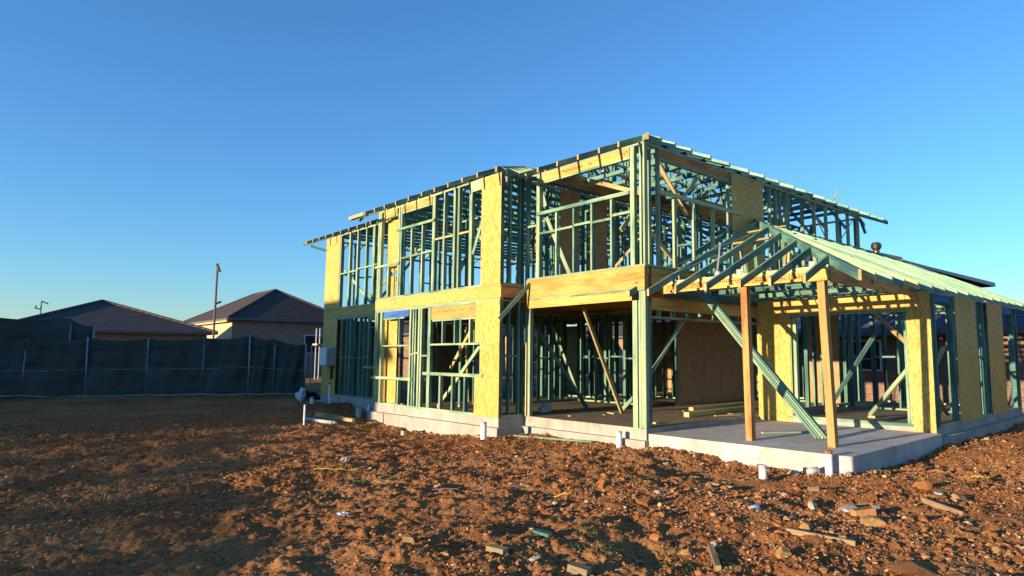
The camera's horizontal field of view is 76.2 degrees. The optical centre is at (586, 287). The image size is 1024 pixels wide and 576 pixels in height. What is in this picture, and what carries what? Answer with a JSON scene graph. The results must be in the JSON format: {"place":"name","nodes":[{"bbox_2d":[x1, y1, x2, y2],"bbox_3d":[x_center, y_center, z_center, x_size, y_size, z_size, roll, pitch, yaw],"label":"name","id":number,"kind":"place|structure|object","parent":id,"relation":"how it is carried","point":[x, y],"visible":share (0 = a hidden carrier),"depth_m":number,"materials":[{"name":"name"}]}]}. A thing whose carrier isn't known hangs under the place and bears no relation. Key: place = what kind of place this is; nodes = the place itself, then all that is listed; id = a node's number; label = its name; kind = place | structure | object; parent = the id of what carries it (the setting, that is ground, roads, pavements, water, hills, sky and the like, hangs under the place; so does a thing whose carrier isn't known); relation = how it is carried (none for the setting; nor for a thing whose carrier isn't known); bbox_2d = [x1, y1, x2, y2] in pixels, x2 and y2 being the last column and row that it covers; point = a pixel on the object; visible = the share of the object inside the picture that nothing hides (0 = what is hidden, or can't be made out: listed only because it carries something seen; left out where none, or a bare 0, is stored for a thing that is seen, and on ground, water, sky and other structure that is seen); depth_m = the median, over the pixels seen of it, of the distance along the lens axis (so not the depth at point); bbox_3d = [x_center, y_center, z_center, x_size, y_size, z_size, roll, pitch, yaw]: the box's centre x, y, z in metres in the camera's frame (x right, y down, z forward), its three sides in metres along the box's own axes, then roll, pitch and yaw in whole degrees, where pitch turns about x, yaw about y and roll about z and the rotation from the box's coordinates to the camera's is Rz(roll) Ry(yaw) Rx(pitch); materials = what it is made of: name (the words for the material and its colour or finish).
{"place":"outdoors","nodes":[
{"label":"outdoors","id":0,"kind":"place"},
{"bbox_2d":[0,373,1023,575],"bbox_3d":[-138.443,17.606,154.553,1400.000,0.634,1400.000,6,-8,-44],"label":"ground","id":1,"kind":"structure","parent":0,"point":[15,411],"depth_m":7.48,"materials":[{"name":"brown soil"}]},
{"bbox_2d":[0,318,94,397],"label":"fence","id":2,"kind":"object","parent":1,"relation":"on","point":[16,330],"visible":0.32,"depth_m":23.71,"materials":[{"name":"fabric"}]},
{"bbox_2d":[90,486,109,501],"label":"dry grass","id":3,"kind":"structure","parent":1,"relation":"on","point":[101,496],"depth_m":7.57,"materials":[{"name":"plant"}]},
{"bbox_2d":[21,299,217,340],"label":"neighbour house","id":4,"kind":"structure","parent":1,"relation":"on","point":[110,320],"depth_m":38.85,"materials":[{"name":"beige brick"}]},
{"bbox_2d":[34,301,48,313],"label":"television antenna","id":5,"kind":"object","parent":4,"relation":"on","point":[40,308],"visible":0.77,"depth_m":50.06,"materials":[{"name":"grey metal"}]},
{"bbox_2d":[0,335,306,397],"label":"fence","id":6,"kind":"object","parent":1,"relation":"on","point":[248,365],"visible":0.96,"depth_m":24.01,"materials":[{"name":"fabric"}]},
{"bbox_2d":[212,263,221,338],"bbox_3d":[-21.730,2.053,38.008,0.439,7.050,0.176,3,-6,-24],"label":"utility pole","id":7,"kind":"object","parent":1,"relation":"on","point":[218,269],"visible":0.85,"depth_m":38.10,"materials":[{"name":"brown wood"}]},
{"bbox_2d":[184,289,345,374],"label":"neighbour house","id":8,"kind":"structure","parent":1,"relation":"on","point":[281,316],"depth_m":49.80,"materials":[{"name":"beige brick"}]},
{"bbox_2d":[304,335,322,352],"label":"window","id":9,"kind":"structure","parent":8,"relation":"in","point":[309,340],"depth_m":50.31,"materials":[{"name":"black glass"}]},
{"bbox_2d":[295,387,305,400],"bbox_3d":[-10.059,3.793,22.868,0.391,0.597,0.657,6,-8,-44],"label":"plastic bag","id":10,"kind":"object","parent":1,"relation":"on","point":[300,395],"visible":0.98,"depth_m":22.73,"materials":[{"name":"plastic"}]},
{"bbox_2d":[303,405,305,425],"bbox_3d":[-7.172,3.282,16.455,0.044,0.620,0.044,6,-8,-44],"label":"pipe stub","id":11,"kind":"object","parent":1,"relation":"on","point":[304,415],"visible":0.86,"depth_m":16.44,"materials":[{"name":"white plastic"}]},
{"bbox_2d":[294,390,319,399],"bbox_3d":[-10.199,3.976,23.756,0.996,0.507,0.751,-1,-6,6],"label":"dark sack","id":12,"kind":"object","parent":1,"relation":"on","point":[314,394],"visible":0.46,"depth_m":23.56,"materials":[{"name":"black plastic"}]},
{"bbox_2d":[309,345,322,390],"bbox_3d":[-9.875,3.344,26.117,2.368,2.050,0.056,2,-6,-23],"label":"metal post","id":13,"kind":"object","parent":1,"relation":"on","point":[311,364],"visible":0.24,"depth_m":25.71,"materials":[{"name":"metal"}]},
{"bbox_2d":[313,328,322,378],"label":"pipe","id":14,"kind":"structure","parent":1,"relation":"on","point":[320,336],"depth_m":39.79,"materials":[{"name":"white plastic"}]},
{"bbox_2d":[301,417,336,423],"bbox_3d":[-7.126,3.539,17.246,1.434,0.123,0.099,-4,-7,33],"label":"drain pipe","id":15,"kind":"object","parent":1,"relation":"on","point":[320,420],"visible":0.81,"depth_m":17.17,"materials":[{"name":"white plastic"}]},
{"bbox_2d":[314,554,324,559],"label":"stone","id":16,"kind":"object","parent":1,"relation":"on","point":[317,556],"visible":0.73,"depth_m":5.47,"materials":[{"name":"stone"}]},
{"bbox_2d":[328,383,330,403],"bbox_3d":[-8.576,3.595,21.574,0.062,0.865,0.062,6,-8,-44],"label":"pipe stub","id":17,"kind":"object","parent":1,"relation":"on","point":[329,393],"visible":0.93,"depth_m":21.56,"materials":[{"name":"white plastic"}]},
{"bbox_2d":[315,412,354,422],"bbox_3d":[-7.027,3.616,18.072,1.782,0.211,0.100,-4,-7,36],"label":"timber plank","id":18,"kind":"object","parent":1,"relation":"on","point":[335,417],"visible":1,"depth_m":18.01,"materials":[{"name":"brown wood"}]},
{"bbox_2d":[314,468,356,470],"bbox_3d":[-3.691,2.675,9.540,0.641,0.050,0.010,1,-6,-6],"label":"packing strap","id":19,"kind":"object","parent":1,"relation":"on","point":[333,469],"visible":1,"depth_m":9.53,"materials":[{"name":"yellow plastic"}]},
{"bbox_2d":[337,511,351,516],"bbox_3d":[-2.631,2.445,7.012,0.154,0.067,0.138,6,-8,-44],"label":"plastic bag","id":20,"kind":"object","parent":1,"relation":"on","point":[344,513],"visible":1,"depth_m":6.98,"materials":[{"name":"white plastic"}]},
{"bbox_2d":[340,457,350,461],"bbox_3d":[-3.868,2.762,10.410,0.168,0.103,0.131,1,-6,-13],"label":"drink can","id":21,"kind":"object","parent":1,"relation":"on","point":[344,458],"visible":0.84,"depth_m":10.38,"materials":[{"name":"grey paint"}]},
{"bbox_2d":[356,408,361,417],"bbox_3d":[-6.645,3.696,18.894,0.180,0.380,0.180,6,-8,-44],"label":"pipe stub","id":22,"kind":"object","parent":1,"relation":"on","point":[358,412],"visible":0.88,"depth_m":18.82,"materials":[{"name":"beige plastic"}]},
{"bbox_2d":[401,428,405,434],"bbox_3d":[-4.472,3.572,15.800,0.124,0.295,0.124,6,-8,-44],"label":"pipe stub","id":23,"kind":"object","parent":1,"relation":"on","point":[403,431],"visible":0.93,"depth_m":15.76,"materials":[{"name":"beige plastic"}]},
{"bbox_2d":[402,533,413,544],"bbox_3d":[-1.558,2.190,5.629,0.095,0.104,0.133,6,-8,-44],"label":"stone","id":24,"kind":"object","parent":1,"relation":"on","point":[406,537],"visible":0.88,"depth_m":5.60,"materials":[{"name":"stone"}]},
{"bbox_2d":[421,484,523,491],"bbox_3d":[-1.482,2.615,8.478,1.367,0.105,0.013,0,-6,0],"label":"string line","id":25,"kind":"object","parent":1,"relation":"on","point":[464,491],"visible":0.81,"depth_m":8.47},
{"bbox_2d":[480,422,486,439],"bbox_3d":[-2.167,3.067,13.618,0.139,0.505,0.139,6,-8,-44],"label":"pipe stub","id":26,"kind":"object","parent":1,"relation":"on","point":[483,430],"visible":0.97,"depth_m":13.57,"materials":[{"name":"white plastic"}]},
{"bbox_2d":[398,320,587,377],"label":"neighbour house","id":27,"kind":"structure","parent":1,"relation":"on","point":[405,350],"depth_m":44.81,"materials":[{"name":"brown brick"}]},
{"bbox_2d":[523,345,536,362],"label":"window","id":28,"kind":"structure","parent":27,"relation":"in","point":[535,346],"depth_m":48.31,"materials":[{"name":"black glass"}]},
{"bbox_2d":[486,543,508,554],"bbox_3d":[-0.754,2.201,5.456,0.179,0.053,0.080,-3,-7,29],"label":"timber offcut","id":29,"kind":"object","parent":1,"relation":"on","point":[497,549],"visible":1,"depth_m":5.43,"materials":[{"name":"brown wood"}]},
{"bbox_2d":[17,442,1023,574],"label":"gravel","id":30,"kind":"structure","parent":1,"relation":"on","point":[700,516],"depth_m":6.91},
{"bbox_2d":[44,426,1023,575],"bbox_3d":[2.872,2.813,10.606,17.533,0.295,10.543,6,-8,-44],"label":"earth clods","id":31,"kind":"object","parent":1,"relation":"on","point":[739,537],"visible":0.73,"depth_m":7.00,"materials":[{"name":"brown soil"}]},
{"bbox_2d":[529,555,540,561],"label":"stone","id":32,"kind":"object","parent":1,"relation":"on","point":[534,558],"visible":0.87,"depth_m":5.31,"materials":[{"name":"white stone"}]},
{"bbox_2d":[532,528,551,537],"bbox_3d":[-0.405,2.228,5.893,0.165,0.049,0.075,-3,-6,24],"label":"timber offcut","id":33,"kind":"object","parent":1,"relation":"on","point":[543,533],"visible":1,"depth_m":5.87,"materials":[{"name":"teal wood"}]},
{"bbox_2d":[511,434,592,442],"bbox_3d":[-0.752,3.100,13.357,2.217,0.074,0.070,-5,-8,39],"label":"timber plank","id":34,"kind":"object","parent":1,"relation":"on","point":[576,440],"visible":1,"depth_m":13.22,"materials":[{"name":"teal wood"}]},
{"bbox_2d":[567,561,591,575],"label":"timber offcut","id":35,"kind":"object","parent":1,"relation":"on","point":[576,568],"visible":1,"depth_m":5.10,"materials":[{"name":"brown wood"}]},
{"bbox_2d":[597,479,606,484],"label":"stone","id":36,"kind":"object","parent":1,"relation":"on","point":[601,481],"visible":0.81,"depth_m":8.38,"materials":[{"name":"brown stone"}]},
{"bbox_2d":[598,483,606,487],"bbox_3d":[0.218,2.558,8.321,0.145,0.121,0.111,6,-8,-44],"label":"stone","id":37,"kind":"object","parent":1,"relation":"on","point":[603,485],"visible":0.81,"depth_m":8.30,"materials":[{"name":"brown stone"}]},
{"bbox_2d":[616,431,621,447],"bbox_3d":[0.616,2.928,12.259,0.113,0.445,0.113,6,-8,-44],"label":"pipe stub","id":38,"kind":"object","parent":1,"relation":"on","point":[618,438],"visible":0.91,"depth_m":12.22,"materials":[{"name":"white plastic"}]},
{"bbox_2d":[585,320,670,373],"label":"neighbour house","id":39,"kind":"structure","parent":1,"relation":"on","point":[620,348],"depth_m":53.96,"materials":[{"name":"beige brick"}]},
{"bbox_2d":[635,497,652,505],"bbox_3d":[0.650,2.450,7.399,0.236,0.121,0.179,13,-14,-66],"label":"stone","id":40,"kind":"object","parent":1,"relation":"on","point":[646,501],"visible":0.82,"depth_m":7.35,"materials":[{"name":"brown stone"}]},
{"bbox_2d":[649,533,659,540],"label":"stone","id":41,"kind":"object","parent":1,"relation":"on","point":[654,536],"visible":0.99,"depth_m":5.99,"materials":[{"name":"orange stone"}]},
{"bbox_2d":[565,524,750,575],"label":"grass","id":42,"kind":"structure","parent":1,"relation":"on","point":[577,547],"depth_m":5.63,"materials":[{"name":"green plant"}]},
{"bbox_2d":[303,132,1023,476],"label":"house frame","id":43,"kind":"object","parent":1,"relation":"on","point":[693,353],"visible":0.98,"depth_m":14.98,"materials":[{"name":"wood"}]},
{"bbox_2d":[538,406,548,411],"bbox_3d":[-1.046,2.918,15.587,0.220,0.130,0.160,6,-8,-44],"label":"concrete block","id":44,"kind":"object","parent":43,"relation":"on","point":[543,408],"depth_m":15.53,"materials":[{"name":"grey paint"}]},
{"bbox_2d":[540,402,551,410],"bbox_3d":[-0.993,2.907,15.822,0.220,0.200,0.160,6,-8,-44],"label":"concrete block","id":45,"kind":"object","parent":43,"relation":"on","point":[547,404],"depth_m":15.79,"materials":[{"name":"grey paint"}]},
{"bbox_2d":[684,405,744,416],"bbox_3d":[3.191,2.905,15.345,0.140,0.100,2.852,-6,-8,43],"label":"timber stack","id":46,"kind":"object","parent":43,"relation":"on","point":[713,411],"visible":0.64,"depth_m":15.03,"materials":[{"name":"brown wood"}]},
{"bbox_2d":[689,402,744,410],"bbox_3d":[3.294,2.848,15.676,0.120,0.070,2.651,-6,-8,44],"label":"timber stack","id":47,"kind":"object","parent":46,"relation":"on","point":[715,406],"visible":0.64,"depth_m":15.37,"materials":[{"name":"brown wood"}]},
{"bbox_2d":[698,291,817,438],"bbox_3d":[3.159,1.337,12.275,0.093,2.745,2.606,5,-8,-39],"label":"timber length","id":48,"kind":"object","parent":43,"relation":"on","point":[814,435],"visible":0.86,"depth_m":11.99,"materials":[{"name":"green wood"}]},
{"bbox_2d":[701,291,820,438],"bbox_3d":[3.204,1.332,12.271,0.093,2.755,2.626,5,-8,-39],"label":"timber length","id":49,"kind":"object","parent":43,"relation":"on","point":[778,386],"visible":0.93,"depth_m":11.92,"materials":[{"name":"teal wood"}]},
{"bbox_2d":[702,291,823,438],"bbox_3d":[3.248,1.327,12.267,0.093,2.765,2.646,5,-8,-39],"label":"timber length","id":50,"kind":"object","parent":43,"relation":"on","point":[781,386],"visible":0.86,"depth_m":11.92,"materials":[{"name":"teal wood"}]},
{"bbox_2d":[704,291,826,438],"bbox_3d":[3.292,1.321,12.263,0.093,2.775,2.666,5,-8,-39],"label":"timber length","id":51,"kind":"object","parent":43,"relation":"on","point":[797,401],"visible":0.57,"depth_m":11.96,"materials":[{"name":"teal wood"}]},
{"bbox_2d":[761,431,809,433],"bbox_3d":[3.732,2.704,12.141,0.930,0.030,0.090,1,-6,-8],"label":"timber offcut","id":52,"kind":"object","parent":43,"relation":"on","point":[772,432],"visible":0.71,"depth_m":12.13,"materials":[{"name":"brown wood"}]},
{"bbox_2d":[317,401,1023,476],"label":"earth clods","id":53,"kind":"object","parent":1,"relation":"on","point":[744,466],"visible":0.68,"depth_m":11.75,"materials":[{"name":"brown soil"}]},
{"bbox_2d":[678,549,693,555],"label":"stone","id":54,"kind":"object","parent":1,"relation":"on","point":[686,552],"visible":0.97,"depth_m":5.65,"materials":[{"name":"stone"}]},
{"bbox_2d":[708,543,720,571],"bbox_3d":[1.082,2.283,5.498,0.045,0.061,0.575,0,-6,4],"label":"timber offcut","id":55,"kind":"object","parent":1,"relation":"on","point":[714,558],"visible":0.93,"depth_m":5.42,"materials":[{"name":"brown wood"}]},
{"bbox_2d":[697,480,738,488],"bbox_3d":[1.779,2.669,8.794,0.610,0.061,0.030,-4,-7,36],"label":"timber offcut","id":56,"kind":"object","parent":1,"relation":"on","point":[717,484],"visible":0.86,"depth_m":8.78,"materials":[{"name":"brown wood"}]},
{"bbox_2d":[720,485,729,489],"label":"stone","id":57,"kind":"object","parent":1,"relation":"on","point":[724,487],"visible":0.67,"depth_m":8.45,"materials":[{"name":"brown stone"}]},
{"bbox_2d":[748,503,760,509],"bbox_3d":[1.841,2.441,7.120,0.149,0.143,0.110,1,-6,-9],"label":"pipe ring","id":58,"kind":"object","parent":1,"relation":"on","point":[755,506],"visible":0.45,"depth_m":7.09,"materials":[{"name":"white plastic"}]},
{"bbox_2d":[759,464,766,478],"bbox_3d":[2.491,2.655,9.156,0.113,0.315,0.113,6,-8,-44],"label":"pipe stub","id":59,"kind":"object","parent":1,"relation":"on","point":[762,471],"visible":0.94,"depth_m":9.12,"materials":[{"name":"white plastic"}]},
{"bbox_2d":[775,546,791,557],"bbox_3d":[1.648,2.256,5.471,0.103,0.140,0.136,3,-7,-29],"label":"stone","id":60,"kind":"object","parent":1,"relation":"on","point":[782,551],"visible":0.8,"depth_m":5.44,"materials":[{"name":"stone"}]},
{"bbox_2d":[787,470,798,474],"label":"stone","id":61,"kind":"object","parent":1,"relation":"on","point":[793,472],"visible":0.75,"depth_m":9.59,"materials":[{"name":"white stone"}]},
{"bbox_2d":[800,522,812,530],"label":"stone","id":62,"kind":"object","parent":1,"relation":"on","point":[806,526],"visible":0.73,"depth_m":6.14,"materials":[{"name":"stone"}]},
{"bbox_2d":[806,466,819,474],"bbox_3d":[3.317,2.680,9.488,0.172,0.128,0.109,1,-6,-7],"label":"pipe elbow","id":63,"kind":"object","parent":1,"relation":"on","point":[813,470],"visible":0.98,"depth_m":9.45,"materials":[{"name":"white plastic"}]},
{"bbox_2d":[808,501,817,509],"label":"stone","id":64,"kind":"object","parent":1,"relation":"on","point":[812,505],"visible":0.79,"depth_m":7.21,"materials":[{"name":"white stone"}]},
{"bbox_2d":[808,485,818,491],"bbox_3d":[2.819,2.493,8.048,0.128,0.071,0.080,-1,-6,11],"label":"timber offcut","id":65,"kind":"object","parent":1,"relation":"on","point":[814,488],"visible":0.93,"depth_m":8.02,"materials":[{"name":"brown wood"}]},
{"bbox_2d":[786,527,855,545],"bbox_3d":[2.137,2.276,5.929,0.614,0.068,0.035,-4,-7,34],"label":"timber offcut","id":66,"kind":"object","parent":1,"relation":"on","point":[803,532],"visible":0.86,"depth_m":5.93,"materials":[{"name":"brown wood"}]},
{"bbox_2d":[819,567,828,573],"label":"stone","id":67,"kind":"object","parent":1,"relation":"on","point":[823,570],"visible":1,"depth_m":5.08,"materials":[{"name":"orange stone"}]},
{"bbox_2d":[824,450,832,476],"bbox_3d":[3.505,2.599,9.368,0.113,0.505,0.113,6,-8,-44],"label":"pipe stub","id":68,"kind":"object","parent":1,"relation":"on","point":[828,462],"visible":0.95,"depth_m":9.33,"materials":[{"name":"white plastic"}]},
{"bbox_2d":[826,539,835,543],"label":"stone","id":69,"kind":"object","parent":1,"relation":"on","point":[830,541],"visible":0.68,"depth_m":5.77,"materials":[{"name":"stone"}]},
{"bbox_2d":[838,504,857,511],"bbox_3d":[2.861,2.435,7.113,0.297,0.108,0.201,6,-8,-44],"label":"stone","id":70,"kind":"object","parent":1,"relation":"on","point":[846,508],"visible":0.63,"depth_m":7.06,"materials":[{"name":"white stone"}]},
{"bbox_2d":[850,506,876,516],"bbox_3d":[2.913,2.359,6.820,0.238,0.104,0.110,1,-6,-6],"label":"loose brick","id":71,"kind":"object","parent":1,"relation":"on","point":[864,511],"visible":0.95,"depth_m":6.77,"materials":[{"name":"orange brick"}]},
{"bbox_2d":[732,252,995,298],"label":"roof","id":72,"kind":"structure","parent":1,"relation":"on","point":[980,283],"depth_m":33.55,"materials":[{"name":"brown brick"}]},
{"bbox_2d":[871,242,881,251],"bbox_3d":[13.734,-1.853,30.720,0.485,0.630,0.485,6,-8,-44],"label":"roof vent","id":73,"kind":"object","parent":72,"relation":"on","point":[876,246],"visible":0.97,"depth_m":30.58,"materials":[{"name":"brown metal"}]},
{"bbox_2d":[863,505,880,510],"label":"stone","id":74,"kind":"object","parent":1,"relation":"on","point":[877,507],"visible":0.32,"depth_m":7.19,"materials":[{"name":"white stone"}]},
{"bbox_2d":[866,494,877,500],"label":"stone","id":75,"kind":"object","parent":1,"relation":"on","point":[872,497],"visible":0.94,"depth_m":7.51,"materials":[{"name":"brown stone"}]},
{"bbox_2d":[860,516,885,526],"bbox_3d":[2.861,2.358,6.475,0.270,0.149,0.106,-1,-6,5],"label":"stone","id":76,"kind":"object","parent":1,"relation":"on","point":[870,521],"visible":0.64,"depth_m":6.43,"materials":[{"name":"stone"}]},
{"bbox_2d":[888,542,900,549],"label":"stone","id":77,"kind":"object","parent":1,"relation":"on","point":[893,545],"visible":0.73,"depth_m":5.71,"materials":[{"name":"brown stone"}]},
{"bbox_2d":[797,304,1023,411],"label":"brick house","id":78,"kind":"structure","parent":1,"relation":"on","point":[893,363],"depth_m":22.67,"materials":[{"name":"brown brick"}]},
{"bbox_2d":[846,340,882,370],"bbox_3d":[9.941,2.437,23.407,0.050,1.100,1.400,6,-8,-44],"label":"window","id":79,"kind":"structure","parent":78,"relation":"in","point":[866,364],"depth_m":23.21,"materials":[{"name":"black glass"}]},
{"bbox_2d":[883,561,937,575],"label":"stone","id":80,"kind":"object","parent":1,"relation":"on","point":[913,568],"visible":1,"depth_m":5.10,"materials":[{"name":"brown stone"}]},
{"bbox_2d":[914,543,922,547],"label":"stone","id":81,"kind":"object","parent":1,"relation":"on","point":[918,545],"visible":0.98,"depth_m":5.71,"materials":[{"name":"brown stone"}]},
{"bbox_2d":[912,480,932,489],"bbox_3d":[4.196,2.483,8.080,0.232,0.169,0.164,-1,-6,14],"label":"stone","id":82,"kind":"object","parent":1,"relation":"on","point":[924,485],"visible":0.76,"depth_m":8.04,"materials":[{"name":"brown stone"}]},
{"bbox_2d":[922,554,931,558],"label":"stone","id":83,"kind":"object","parent":1,"relation":"on","point":[924,556],"visible":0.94,"depth_m":5.45,"materials":[{"name":"stone"}]},
{"bbox_2d":[919,494,946,498],"bbox_3d":[4.013,2.433,7.528,0.320,0.082,0.127,0,-6,-1],"label":"stone","id":84,"kind":"object","parent":1,"relation":"on","point":[928,496],"visible":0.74,"depth_m":7.49,"materials":[{"name":"brown stone"}]},
{"bbox_2d":[931,469,943,472],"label":"stone","id":85,"kind":"object","parent":1,"relation":"on","point":[935,470],"visible":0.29,"depth_m":9.80,"materials":[{"name":"brown stone"}]},
{"bbox_2d":[934,491,944,494],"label":"stone","id":86,"kind":"object","parent":1,"relation":"on","point":[938,493],"visible":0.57,"depth_m":7.78,"materials":[{"name":"white stone"}]},
{"bbox_2d":[922,497,963,515],"bbox_3d":[3.892,2.398,7.088,0.030,0.108,0.500,2,-6,-23],"label":"timber offcut","id":87,"kind":"object","parent":1,"relation":"on","point":[934,504],"visible":0.86,"depth_m":7.09,"materials":[{"name":"brown wood"}]},
{"bbox_2d":[949,493,966,501],"bbox_3d":[4.321,2.453,7.534,0.179,0.103,0.257,-2,-6,17],"label":"stone","id":88,"kind":"object","parent":1,"relation":"on","point":[960,498],"visible":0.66,"depth_m":7.51,"materials":[{"name":"stone"}]},
{"bbox_2d":[984,530,998,537],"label":"stone","id":89,"kind":"object","parent":1,"relation":"on","point":[992,534],"visible":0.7,"depth_m":6.04,"materials":[{"name":"brown stone"}]},
{"bbox_2d":[991,546,1005,552],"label":"stone","id":90,"kind":"object","parent":1,"relation":"on","point":[996,549],"visible":0.89,"depth_m":5.62,"materials":[{"name":"stone"}]},
{"bbox_2d":[0,0,1023,325],"label":"sky","id":91,"kind":"structure","parent":0,"point":[147,146],"materials":[{"name":"blue"}]}
]}

